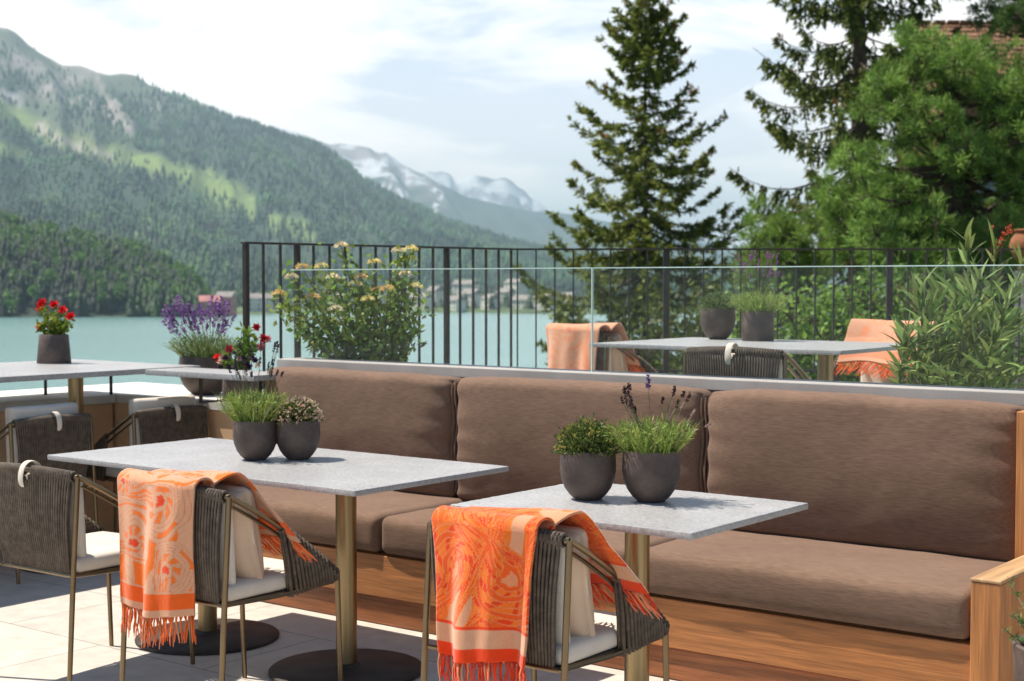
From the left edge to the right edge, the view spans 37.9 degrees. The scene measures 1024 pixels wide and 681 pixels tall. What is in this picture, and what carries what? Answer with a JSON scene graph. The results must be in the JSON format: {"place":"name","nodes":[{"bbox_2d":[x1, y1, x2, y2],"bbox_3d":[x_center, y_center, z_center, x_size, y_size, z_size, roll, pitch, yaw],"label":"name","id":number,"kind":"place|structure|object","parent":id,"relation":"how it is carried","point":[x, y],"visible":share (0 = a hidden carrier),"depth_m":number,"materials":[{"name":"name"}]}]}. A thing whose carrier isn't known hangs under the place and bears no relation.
{"place":"outdoors","nodes":[
{"label":"outdoors","id":0,"kind":"place"},
{"bbox_2d":[1,298,195,316],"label":"lakeside hill","id":1,"kind":"structure","parent":0,"point":[28,311],"depth_m":893.99,"materials":[{"name":"green plant"}]},
{"bbox_2d":[0,209,212,316],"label":"lakeside forest","id":2,"kind":"object","parent":1,"relation":"on","point":[136,300],"visible":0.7,"depth_m":927.06,"materials":[{"name":"green plant"}]},
{"bbox_2d":[20,211,325,296],"bbox_3d":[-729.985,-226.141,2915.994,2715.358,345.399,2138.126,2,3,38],"label":"forested hill","id":3,"kind":"structure","parent":0,"point":[148,227],"depth_m":2071.84,"materials":[{"name":"green plant"}]},
{"bbox_2d":[0,166,388,295],"bbox_3d":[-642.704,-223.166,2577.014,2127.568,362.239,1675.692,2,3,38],"label":"hill forest","id":4,"kind":"object","parent":3,"relation":"on","point":[209,263],"visible":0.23,"depth_m":2056.67,"materials":[{"name":"green plant"}]},
{"bbox_2d":[0,27,578,294],"bbox_3d":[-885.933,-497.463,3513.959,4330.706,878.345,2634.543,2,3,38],"label":"mountain","id":5,"kind":"structure","parent":0,"point":[31,116],"depth_m":3197.52,"materials":[{"name":"green plant"}]},
{"bbox_2d":[0,41,781,298],"bbox_3d":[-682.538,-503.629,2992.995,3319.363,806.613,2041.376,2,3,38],"label":"mountain forest","id":6,"kind":"object","parent":5,"relation":"on","point":[470,237],"visible":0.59,"depth_m":2837.57,"materials":[{"name":"green plant"}]},
{"bbox_2d":[0,531,680,680],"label":"terrace floor","id":7,"kind":"structure","parent":0,"point":[34,620],"depth_m":5.89,"materials":[{"name":"beige tile"}]},
{"bbox_2d":[0,402,97,583],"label":"rope chair","id":8,"kind":"object","parent":7,"relation":"on","point":[38,433],"visible":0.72,"depth_m":7.14,"materials":[{"name":"beige fabric"}]},
{"bbox_2d":[0,389,115,549],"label":"parapet wall","id":9,"kind":"structure","parent":7,"relation":"on","point":[98,407],"depth_m":8.33,"materials":[{"name":"beige paint"}]},
{"bbox_2d":[0,460,194,680],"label":"rope chair","id":10,"kind":"object","parent":7,"relation":"on","point":[48,525],"visible":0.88,"depth_m":5.20,"materials":[{"name":"grey fabric"}]},
{"bbox_2d":[0,359,199,573],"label":"dining table","id":11,"kind":"object","parent":7,"relation":"on","point":[74,372],"visible":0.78,"depth_m":7.61,"materials":[{"name":"grey stone"}]},
{"bbox_2d":[34,298,75,363],"bbox_3d":[-2.516,-0.056,8.228,0.204,0.360,0.200,-1,3,-27],"label":"potted begonia","id":12,"kind":"object","parent":11,"relation":"on","point":[54,346],"visible":1,"depth_m":8.19,"materials":[{"name":"grey ceramic"}]},
{"bbox_2d":[86,395,209,481],"bbox_3d":[-1.927,0.697,7.835,0.581,0.825,0.515,2,3,40],"label":"rope chair","id":13,"kind":"object","parent":7,"relation":"on","point":[166,419],"visible":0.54,"depth_m":7.64,"materials":[{"name":"beige fabric"}]},
{"bbox_2d":[40,382,258,531],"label":"parapet wall","id":14,"kind":"structure","parent":7,"relation":"on","point":[221,424],"depth_m":8.41,"materials":[{"name":"beige paint"}]},
{"bbox_2d":[160,294,240,394],"bbox_3d":[-1.692,0.020,8.366,0.551,0.562,0.516,0,2,-5],"label":"lavender bowl","id":15,"kind":"object","parent":14,"relation":"on","point":[204,351],"visible":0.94,"depth_m":8.28,"materials":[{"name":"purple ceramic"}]},
{"bbox_2d":[145,367,274,407],"bbox_3d":[-1.424,0.242,7.569,0.811,0.183,0.435,2,3,38],"label":"counter shelf","id":16,"kind":"object","parent":14,"relation":"on","point":[206,373],"visible":0.89,"depth_m":7.47,"materials":[{"name":"grey stone"}]},
{"bbox_2d":[213,321,270,400],"bbox_3d":[-1.431,0.103,7.943,0.266,0.430,0.242,2,3,38],"label":"potted begonia","id":17,"kind":"object","parent":14,"relation":"on","point":[223,361],"visible":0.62,"depth_m":7.93,"materials":[{"name":"green plant"}]},
{"bbox_2d":[120,483,342,680],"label":"rope chair","id":18,"kind":"object","parent":7,"relation":"on","point":[233,566],"visible":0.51,"depth_m":4.75,"materials":[{"name":"beige fabric"}]},
{"bbox_2d":[117,468,317,648],"bbox_3d":[-0.968,0.693,4.840,0.564,0.561,0.441,2,3,36],"label":"throw blanket","id":19,"kind":"object","parent":18,"relation":"on","point":[156,540],"visible":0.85,"depth_m":4.72,"materials":[{"name":"fabric"}]},
{"bbox_2d":[47,438,508,680],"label":"dining table","id":20,"kind":"object","parent":7,"relation":"on","point":[346,478],"visible":0.85,"depth_m":5.48,"materials":[{"name":"grey stone"}]},
{"bbox_2d":[210,340,293,459],"bbox_3d":[-0.995,0.227,5.676,0.344,0.453,0.372,0,2,3],"label":"potted lavender","id":21,"kind":"object","parent":20,"relation":"on","point":[254,437],"visible":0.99,"depth_m":5.64,"materials":[{"name":"grey ceramic"}]},
{"bbox_2d":[272,395,323,459],"bbox_3d":[-0.823,0.325,5.708,0.210,0.255,0.212,1,2,16],"label":"potted thyme","id":22,"kind":"object","parent":20,"relation":"on","point":[298,421],"visible":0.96,"depth_m":5.65,"materials":[{"name":"grey ceramic"}]},
{"bbox_2d":[421,520,669,680],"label":"rope chair","id":23,"kind":"object","parent":7,"relation":"on","point":[570,628],"visible":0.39,"depth_m":3.97,"materials":[{"name":"beige fabric"}]},
{"bbox_2d":[431,505,662,680],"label":"throw blanket","id":24,"kind":"object","parent":23,"relation":"on","point":[484,557],"visible":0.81,"depth_m":3.94,"materials":[{"name":"fabric"}]},
{"bbox_2d":[450,484,807,680],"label":"dining table","id":25,"kind":"object","parent":7,"relation":"on","point":[685,515],"visible":0.73,"depth_m":4.50,"materials":[{"name":"grey stone"}]},
{"bbox_2d":[550,412,624,500],"bbox_3d":[0.237,0.357,4.662,0.233,0.273,0.232,2,3,40],"label":"potted thyme","id":26,"kind":"object","parent":25,"relation":"on","point":[587,468],"visible":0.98,"depth_m":4.60,"materials":[{"name":"grey ceramic"}]},
{"bbox_2d":[603,374,711,502],"bbox_3d":[0.438,0.300,4.614,0.321,0.392,0.318,2,3,38],"label":"potted lavender","id":27,"kind":"object","parent":25,"relation":"on","point":[651,470],"visible":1,"depth_m":4.55,"materials":[{"name":"grey ceramic"}]},
{"bbox_2d":[254,367,1023,680],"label":"banquette","id":28,"kind":"object","parent":7,"relation":"on","point":[894,551],"visible":0.63,"depth_m":5.37,"materials":[{"name":"brown fabric"}]},
{"bbox_2d":[277,357,1023,501],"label":"ledge wall","id":29,"kind":"structure","parent":7,"relation":"on","point":[711,383],"depth_m":6.04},
{"bbox_2d":[290,265,1023,390],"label":"glass screen","id":30,"kind":"object","parent":29,"relation":"on","point":[653,267],"visible":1,"depth_m":6.39,"materials":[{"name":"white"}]},
{"bbox_2d":[999,575,1023,680],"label":"potted rosemary","id":31,"kind":"object","parent":7,"relation":"on","point":[1018,655],"visible":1,"depth_m":4.02,"materials":[{"name":"green plant"}]},
{"bbox_2d":[267,241,437,361],"bbox_3d":[-0.804,0.119,7.657,0.858,1.254,0.526,-1,2,-17],"label":"lantana shrub","id":32,"kind":"object","parent":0,"point":[394,335],"visible":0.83,"depth_m":7.60,"materials":[{"name":"green plant"}]},
{"bbox_2d":[0,312,836,390],"bbox_3d":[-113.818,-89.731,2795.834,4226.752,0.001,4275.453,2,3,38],"label":"lake","id":33,"kind":"structure","parent":0,"point":[134,339],"depth_m":539.14,"materials":[{"name":"liquid"}]},
{"bbox_2d":[198,295,220,316],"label":"red house","id":34,"kind":"structure","parent":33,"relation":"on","point":[203,299],"depth_m":901.71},
{"bbox_2d":[216,291,237,315],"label":"red house","id":35,"kind":"structure","parent":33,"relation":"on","point":[229,296],"depth_m":922.33,"materials":[{"name":"paint"}]},
{"bbox_2d":[0,0,1020,273],"label":"sky","id":36,"kind":"structure","parent":0,"point":[462,89],"materials":[{"name":"white"}]},
{"bbox_2d":[269,125,846,285],"bbox_3d":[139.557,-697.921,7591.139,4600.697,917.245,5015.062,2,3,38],"label":"snowy mountain","id":37,"kind":"structure","parent":0,"point":[387,170],"depth_m":7629.07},
{"bbox_2d":[237,286,883,314],"bbox_3d":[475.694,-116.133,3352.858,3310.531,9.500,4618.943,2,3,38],"label":"valley floor","id":38,"kind":"structure","parent":0,"point":[441,310],"depth_m":1011.74,"materials":[{"name":"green plant"}]},
{"bbox_2d":[250,293,273,311],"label":"house","id":39,"kind":"structure","parent":38,"relation":"on","point":[255,302],"depth_m":981.37,"materials":[{"name":"white paint"}]},
{"bbox_2d":[366,289,386,308],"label":"house","id":40,"kind":"structure","parent":38,"relation":"on","point":[384,292],"depth_m":1084.41,"materials":[{"name":"white paint"}]},
{"bbox_2d":[399,284,422,294],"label":"house","id":41,"kind":"structure","parent":38,"relation":"on","point":[414,288],"depth_m":1125.77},
{"bbox_2d":[409,293,431,309],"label":"house","id":42,"kind":"structure","parent":38,"relation":"on","point":[428,300],"depth_m":1036.37,"materials":[{"name":"white paint"}]},
{"bbox_2d":[425,286,443,307],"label":"house","id":43,"kind":"structure","parent":38,"relation":"on","point":[438,292],"depth_m":1115.45,"materials":[{"name":"white paint"}]},
{"bbox_2d":[450,296,465,310],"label":"house","id":44,"kind":"structure","parent":38,"relation":"on","point":[454,303],"depth_m":1025.93,"materials":[{"name":"white paint"}]},
{"bbox_2d":[214,289,712,308],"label":"shore trees","id":45,"kind":"object","parent":38,"relation":"on","point":[527,305],"visible":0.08,"depth_m":1090.42,"materials":[{"name":"green plant"}]},
{"bbox_2d":[452,280,479,295],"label":"house","id":46,"kind":"structure","parent":38,"relation":"on","point":[466,284],"depth_m":1146.87,"materials":[{"name":"white paint"}]},
{"bbox_2d":[461,289,482,308],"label":"house","id":47,"kind":"structure","parent":38,"relation":"on","point":[478,294],"depth_m":1086.04,"materials":[{"name":"white paint"}]},
{"bbox_2d":[480,294,501,309],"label":"house","id":48,"kind":"structure","parent":38,"relation":"on","point":[494,296],"depth_m":1046.03,"materials":[{"name":"white paint"}]},
{"bbox_2d":[496,288,516,307],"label":"house","id":49,"kind":"structure","parent":38,"relation":"on","point":[503,291],"depth_m":1116.85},
{"bbox_2d":[503,279,526,294],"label":"house","id":50,"kind":"structure","parent":38,"relation":"on","point":[522,288],"depth_m":1152.80,"materials":[{"name":"white paint"}]},
{"bbox_2d":[512,295,532,308],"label":"house","id":51,"kind":"structure","parent":38,"relation":"on","point":[521,300],"depth_m":1057.34,"materials":[{"name":"white paint"}]},
{"bbox_2d":[533,293,558,309],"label":"house","id":52,"kind":"structure","parent":38,"relation":"on","point":[539,306],"depth_m":1038.21,"materials":[{"name":"white paint"}]},
{"bbox_2d":[562,292,578,305],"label":"house","id":53,"kind":"structure","parent":38,"relation":"on","point":[575,294],"depth_m":1086.64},
{"bbox_2d":[421,170,710,243],"bbox_3d":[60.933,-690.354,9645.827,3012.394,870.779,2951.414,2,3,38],"label":"snowy mountain","id":54,"kind":"structure","parent":0,"point":[504,192],"depth_m":9837.07,"materials":[{"name":"white snow"}]},
{"bbox_2d":[596,332,658,372],"bbox_3d":[0.550,0.322,8.351,0.581,0.795,0.516,-2,3,-38],"label":"rope chair","id":55,"kind":"object","parent":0,"point":[610,359],"visible":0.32,"depth_m":8.10,"materials":[{"name":"beige fabric"}]},
{"bbox_2d":[546,323,645,372],"bbox_3d":[0.447,0.155,8.246,0.384,0.516,0.516,-2,3,-38],"label":"throw blanket","id":56,"kind":"object","parent":55,"relation":"on","point":[568,346],"visible":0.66,"depth_m":8.14,"materials":[{"name":"fabric"}]},
{"bbox_2d":[240,242,1023,387],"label":"metal railing","id":57,"kind":"object","parent":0,"point":[446,282],"visible":0.59,"depth_m":9.82,"materials":[{"name":"black metal"}]},
{"bbox_2d":[683,343,812,379],"bbox_3d":[1.060,0.398,6.429,0.516,0.795,0.581,2,3,36],"label":"rope chair","id":58,"kind":"object","parent":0,"point":[736,360],"visible":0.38,"depth_m":6.18,"materials":[{"name":"beige fabric"}]},
{"bbox_2d":[590,337,927,380],"bbox_3d":[1.229,0.383,7.473,1.361,0.740,0.991,2,3,38],"label":"dining table","id":59,"kind":"object","parent":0,"point":[825,351],"visible":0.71,"depth_m":7.31,"materials":[{"name":"grey stone"}]},
{"bbox_2d":[697,289,736,338],"bbox_3d":[1.093,-0.144,7.955,0.241,0.273,0.234,-2,3,-37],"label":"potted thyme","id":60,"kind":"object","parent":59,"relation":"on","point":[717,318],"visible":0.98,"depth_m":7.90,"materials":[{"name":"grey ceramic"}]},
{"bbox_2d":[721,250,789,340],"bbox_3d":[1.253,-0.235,7.745,0.382,0.472,0.367,-1,2,-19],"label":"potted lavender","id":61,"kind":"object","parent":59,"relation":"on","point":[758,320],"visible":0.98,"depth_m":7.70,"materials":[{"name":"green plant"}]},
{"bbox_2d":[833,333,940,384],"bbox_3d":[1.962,0.335,8.006,0.516,0.795,0.580,2,3,42],"label":"rope chair","id":62,"kind":"object","parent":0,"point":[863,378],"visible":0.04,"depth_m":8.17,"materials":[{"name":"beige fabric"}]},
{"bbox_2d":[833,319,938,384],"bbox_3d":[2.033,0.113,8.101,0.484,0.456,0.426,2,3,42],"label":"throw blanket","id":63,"kind":"object","parent":62,"relation":"on","point":[864,330],"visible":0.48,"depth_m":8.08,"materials":[{"name":"fabric"}]},
{"bbox_2d":[876,261,973,385],"bbox_3d":[1.735,0.227,6.330,0.420,1.143,0.701,0,2,9],"label":"oleander","id":64,"kind":"object","parent":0,"point":[922,369],"visible":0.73,"depth_m":6.31,"materials":[{"name":"green plant"}]},
{"bbox_2d":[920,217,1023,388],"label":"oleander","id":65,"kind":"object","parent":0,"point":[972,314],"visible":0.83,"depth_m":6.45,"materials":[{"name":"green plant"}]},
{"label":"hillside","id":66,"kind":"structure","parent":0,"visible":0},
{"bbox_2d":[512,0,749,373],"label":"spruce tree","id":67,"kind":"object","parent":66,"relation":"on","point":[649,32],"visible":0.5,"depth_m":35.36,"materials":[{"name":"green plant"}]},
{"bbox_2d":[596,268,794,373],"bbox_3d":[2.264,1.307,20.237,3.465,4.634,2.149,0,2,-10],"label":"leafy bush","id":68,"kind":"object","parent":66,"relation":"on","point":[675,362],"visible":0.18,"depth_m":20.15,"materials":[{"name":"green plant"}]},
{"bbox_2d":[728,169,854,372],"bbox_3d":[4.827,2.238,25.436,2.562,10.347,2.962,0,2,0],"label":"pine tree","id":69,"kind":"object","parent":66,"relation":"on","point":[782,229],"visible":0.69,"depth_m":24.76,"materials":[{"name":"green plant"}]},
{"bbox_2d":[725,267,885,381],"bbox_3d":[3.047,1.117,15.646,2.189,3.775,1.481,-1,3,-31],"label":"leafy bush","id":70,"kind":"object","parent":66,"relation":"on","point":[805,330],"visible":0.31,"depth_m":15.53,"materials":[{"name":"green plant"}]},
{"bbox_2d":[704,0,1010,386],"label":"spruce tree","id":71,"kind":"object","parent":66,"relation":"on","point":[850,15],"visible":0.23,"depth_m":28.70,"materials":[{"name":"green plant"}]},
{"bbox_2d":[810,15,1023,383],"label":"pine tree","id":72,"kind":"object","parent":66,"relation":"on","point":[963,154],"visible":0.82,"depth_m":22.20,"materials":[{"name":"green plant"}]},
{"bbox_2d":[818,252,1023,388],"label":"leafy bush","id":73,"kind":"object","parent":66,"relation":"on","point":[898,300],"visible":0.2,"depth_m":16.49,"materials":[{"name":"green plant"}]},
{"bbox_2d":[895,20,1023,387],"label":"chalet","id":74,"kind":"object","parent":66,"relation":"on","point":[944,24],"visible":0.07,"depth_m":44.75,"materials":[{"name":"brown wood"}]},
{"bbox_2d":[977,159,1009,201],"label":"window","id":75,"kind":"structure","parent":74,"relation":"in","point":[978,191],"depth_m":42.84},
{"bbox_2d":[941,0,1023,377],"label":"pine tree","id":76,"kind":"object","parent":66,"relation":"on","point":[1005,16],"visible":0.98,"depth_m":27.09,"materials":[{"name":"green plant"}]},
{"bbox_2d":[1009,229,1023,388],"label":"garden urn","id":77,"kind":"object","parent":66,"relation":"on","point":[1019,235],"visible":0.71,"depth_m":18.45,"materials":[{"name":"ceramic"}]}
]}

